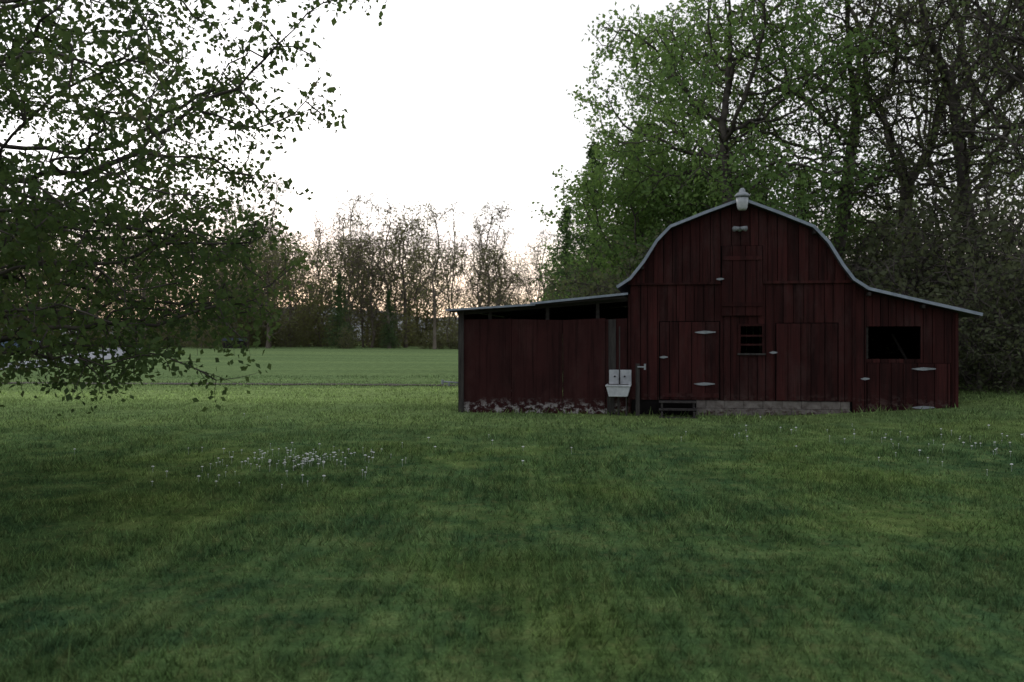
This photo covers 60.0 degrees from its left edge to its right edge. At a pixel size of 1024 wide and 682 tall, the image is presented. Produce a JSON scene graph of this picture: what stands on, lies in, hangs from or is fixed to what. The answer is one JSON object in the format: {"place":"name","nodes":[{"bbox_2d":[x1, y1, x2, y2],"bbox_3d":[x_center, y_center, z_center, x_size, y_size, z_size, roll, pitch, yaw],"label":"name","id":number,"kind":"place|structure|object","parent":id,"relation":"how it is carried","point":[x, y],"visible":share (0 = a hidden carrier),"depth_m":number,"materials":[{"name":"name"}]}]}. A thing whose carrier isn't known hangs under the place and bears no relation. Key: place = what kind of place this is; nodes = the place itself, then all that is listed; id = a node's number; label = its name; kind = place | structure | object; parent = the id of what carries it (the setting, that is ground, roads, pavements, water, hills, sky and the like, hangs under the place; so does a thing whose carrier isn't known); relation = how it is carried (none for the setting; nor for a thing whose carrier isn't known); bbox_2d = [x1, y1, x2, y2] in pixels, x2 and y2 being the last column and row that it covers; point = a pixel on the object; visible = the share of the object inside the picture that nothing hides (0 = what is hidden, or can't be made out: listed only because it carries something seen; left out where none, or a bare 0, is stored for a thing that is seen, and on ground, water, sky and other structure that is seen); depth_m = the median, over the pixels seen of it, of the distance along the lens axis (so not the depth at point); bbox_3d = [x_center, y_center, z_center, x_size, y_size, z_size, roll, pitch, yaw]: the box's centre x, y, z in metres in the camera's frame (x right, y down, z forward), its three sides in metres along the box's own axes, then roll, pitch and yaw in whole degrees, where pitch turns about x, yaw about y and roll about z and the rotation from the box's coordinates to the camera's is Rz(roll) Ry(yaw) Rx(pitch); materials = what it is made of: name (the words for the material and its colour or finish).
{"place":"outdoors","nodes":[
{"label":"outdoors","id":0,"kind":"place"},
{"bbox_2d":[1,339,39,348],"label":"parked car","id":1,"kind":"object","parent":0,"point":[2,344],"visible":0.09,"depth_m":91.12,"materials":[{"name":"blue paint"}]},
{"bbox_2d":[1,347,139,368],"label":"gravel driveway","id":2,"kind":"structure","parent":0,"point":[119,352],"depth_m":71.34,"materials":[{"name":"grey gravel"}]},
{"bbox_2d":[1,382,455,385],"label":"dirt track","id":3,"kind":"structure","parent":0,"point":[279,383],"depth_m":34.93,"materials":[{"name":"brown soil"}]},
{"bbox_2d":[2,307,457,341],"bbox_3d":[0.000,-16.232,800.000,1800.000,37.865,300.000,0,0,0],"label":"distant hills","id":4,"kind":"structure","parent":0,"point":[330,321],"depth_m":744.93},
{"bbox_2d":[222,338,247,347],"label":"garden shed","id":5,"kind":"structure","parent":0,"point":[226,344],"depth_m":106.00,"materials":[{"name":"wood"}]},
{"bbox_2d":[0,342,1023,681],"bbox_3d":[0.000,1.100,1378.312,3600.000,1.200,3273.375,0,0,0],"label":"ground","id":6,"kind":"structure","parent":0,"point":[328,364],"depth_m":7.63,"materials":[{"name":"green plant"}]},
{"bbox_2d":[0,0,386,415],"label":"shade tree","id":7,"kind":"object","parent":6,"relation":"on","point":[50,216],"visible":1,"depth_m":9.18,"materials":[{"name":"green plant"}]},
{"bbox_2d":[0,281,457,348],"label":"distant brush","id":8,"kind":"object","parent":6,"relation":"on","point":[305,333],"visible":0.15,"depth_m":117.28,"materials":[{"name":"brown plant"}]},
{"bbox_2d":[0,167,603,348],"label":"distant treeline","id":9,"kind":"object","parent":6,"relation":"on","point":[356,269],"visible":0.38,"depth_m":117.02,"materials":[{"name":"plant"}]},
{"bbox_2d":[321,272,355,348],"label":"pine tree","id":10,"kind":"object","parent":6,"relation":"on","point":[338,319],"visible":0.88,"depth_m":108.79,"materials":[{"name":"green plant"}]},
{"bbox_2d":[376,289,401,348],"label":"pine tree","id":11,"kind":"object","parent":6,"relation":"on","point":[388,339],"visible":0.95,"depth_m":111.84,"materials":[{"name":"green plant"}]},
{"bbox_2d":[74,413,1022,485],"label":"white clover","id":12,"kind":"object","parent":6,"relation":"on","point":[305,459],"visible":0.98,"depth_m":12.62,"materials":[{"name":"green plant"}]},
{"bbox_2d":[541,202,584,298],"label":"pine tree","id":13,"kind":"object","parent":6,"relation":"on","point":[562,233],"visible":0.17,"depth_m":49.88,"materials":[{"name":"green plant"}]},
{"bbox_2d":[536,224,624,300],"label":"round tree","id":14,"kind":"object","parent":6,"relation":"on","point":[547,265],"visible":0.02,"depth_m":53.66,"materials":[{"name":"green plant"}]},
{"bbox_2d":[553,138,635,294],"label":"pine tree","id":15,"kind":"object","parent":6,"relation":"on","point":[589,153],"visible":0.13,"depth_m":45.80,"materials":[{"name":"green plant"}]},
{"bbox_2d":[605,326,630,415],"bbox_3d":[2.436,0.682,20.289,0.572,2.036,0.460,0,0,9],"label":"utility sink","id":16,"kind":"object","parent":6,"relation":"on","point":[618,386],"visible":0.99,"depth_m":20.27,"materials":[{"name":"white ceramic"}]},
{"bbox_2d":[590,140,655,276],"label":"pine tree","id":17,"kind":"object","parent":6,"relation":"on","point":[621,218],"visible":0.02,"depth_m":46.72,"materials":[{"name":"green plant"}]},
{"bbox_2d":[528,141,736,301],"bbox_3d":[5.248,-3.536,38.183,9.164,10.478,9.865,0,0,0],"label":"round tree","id":18,"kind":"object","parent":6,"relation":"on","point":[585,184],"visible":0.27,"depth_m":36.42,"materials":[{"name":"green plant"}]},
{"bbox_2d":[636,364,645,415],"bbox_3d":[2.927,1.108,20.144,0.266,1.184,0.119,0,0,27],"label":"hydrant post","id":19,"kind":"object","parent":6,"relation":"on","point":[638,366],"visible":0.99,"depth_m":20.14,"materials":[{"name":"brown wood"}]},
{"bbox_2d":[563,0,817,257],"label":"maple tree","id":20,"kind":"object","parent":6,"relation":"on","point":[747,115],"visible":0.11,"depth_m":40.66,"materials":[{"name":"green plant"}]},
{"bbox_2d":[603,140,810,352],"bbox_3d":[7.905,-3.382,37.036,8.876,9.954,9.050,0,0,0],"label":"round tree","id":21,"kind":"object","parent":6,"relation":"on","point":[699,196],"visible":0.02,"depth_m":35.94,"materials":[{"name":"green plant"}]},
{"bbox_2d":[445,188,982,417],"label":"red barn","id":22,"kind":"structure","parent":6,"relation":"on","point":[800,301],"depth_m":20.18,"materials":[{"name":"brown wood"}]},
{"bbox_2d":[441,380,457,385],"bbox_3d":[-1.459,1.009,21.336,0.495,0.150,0.060,0,0,9],"label":"water spout","id":23,"kind":"object","parent":22,"relation":"attached to","point":[443,382],"visible":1,"depth_m":21.33,"materials":[{"name":"grey metal"}]},
{"bbox_2d":[660,246,949,411],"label":"doors","id":24,"kind":"structure","parent":22,"relation":"in","point":[889,385],"depth_m":19.93,"materials":[{"name":"red wood"}]},
{"bbox_2d":[566,0,924,252],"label":"maple tree","id":25,"kind":"object","parent":6,"relation":"on","point":[727,158],"visible":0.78,"depth_m":31.65,"materials":[{"name":"green plant"}]},
{"bbox_2d":[515,159,1023,394],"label":"woodland undergrowth","id":26,"kind":"object","parent":6,"relation":"on","point":[990,286],"visible":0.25,"depth_m":26.26,"materials":[{"name":"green plant"}]},
{"bbox_2d":[788,165,822,230],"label":"pine tree","id":27,"kind":"object","parent":6,"relation":"on","point":[807,193],"visible":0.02,"depth_m":41.87,"materials":[{"name":"green plant"}]},
{"bbox_2d":[670,0,1022,255],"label":"oak tree","id":28,"kind":"object","parent":6,"relation":"on","point":[774,133],"visible":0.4,"depth_m":33.62,"materials":[{"name":"green plant"}]},
{"bbox_2d":[808,187,934,277],"bbox_3d":[16.377,-2.950,41.075,7.501,8.383,7.947,0,0,0],"label":"round tree","id":29,"kind":"object","parent":6,"relation":"on","point":[856,229],"visible":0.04,"depth_m":39.55,"materials":[{"name":"green plant"}]},
{"bbox_2d":[771,0,1023,292],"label":"hickory tree","id":30,"kind":"object","parent":6,"relation":"on","point":[888,136],"visible":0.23,"depth_m":36.35,"materials":[{"name":"green plant"}]},
{"bbox_2d":[814,0,1023,269],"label":"oak tree","id":31,"kind":"object","parent":6,"relation":"on","point":[960,173],"visible":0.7,"depth_m":31.28,"materials":[{"name":"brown plant"}]},
{"bbox_2d":[847,0,1023,264],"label":"hickory tree","id":32,"kind":"object","parent":6,"relation":"on","point":[934,170],"visible":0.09,"depth_m":49.52,"materials":[{"name":"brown plant"}]},
{"bbox_2d":[869,0,1023,223],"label":"hickory tree","id":33,"kind":"object","parent":6,"relation":"on","point":[1016,142],"visible":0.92,"depth_m":28.29,"materials":[{"name":"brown plant"}]},
{"bbox_2d":[902,0,1023,225],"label":"oak tree","id":34,"kind":"object","parent":6,"relation":"on","point":[1020,118],"visible":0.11,"depth_m":41.45,"materials":[{"name":"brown plant"}]},
{"bbox_2d":[0,0,1023,320],"label":"sky","id":35,"kind":"structure","parent":0,"point":[443,100],"materials":[{"name":"white"}]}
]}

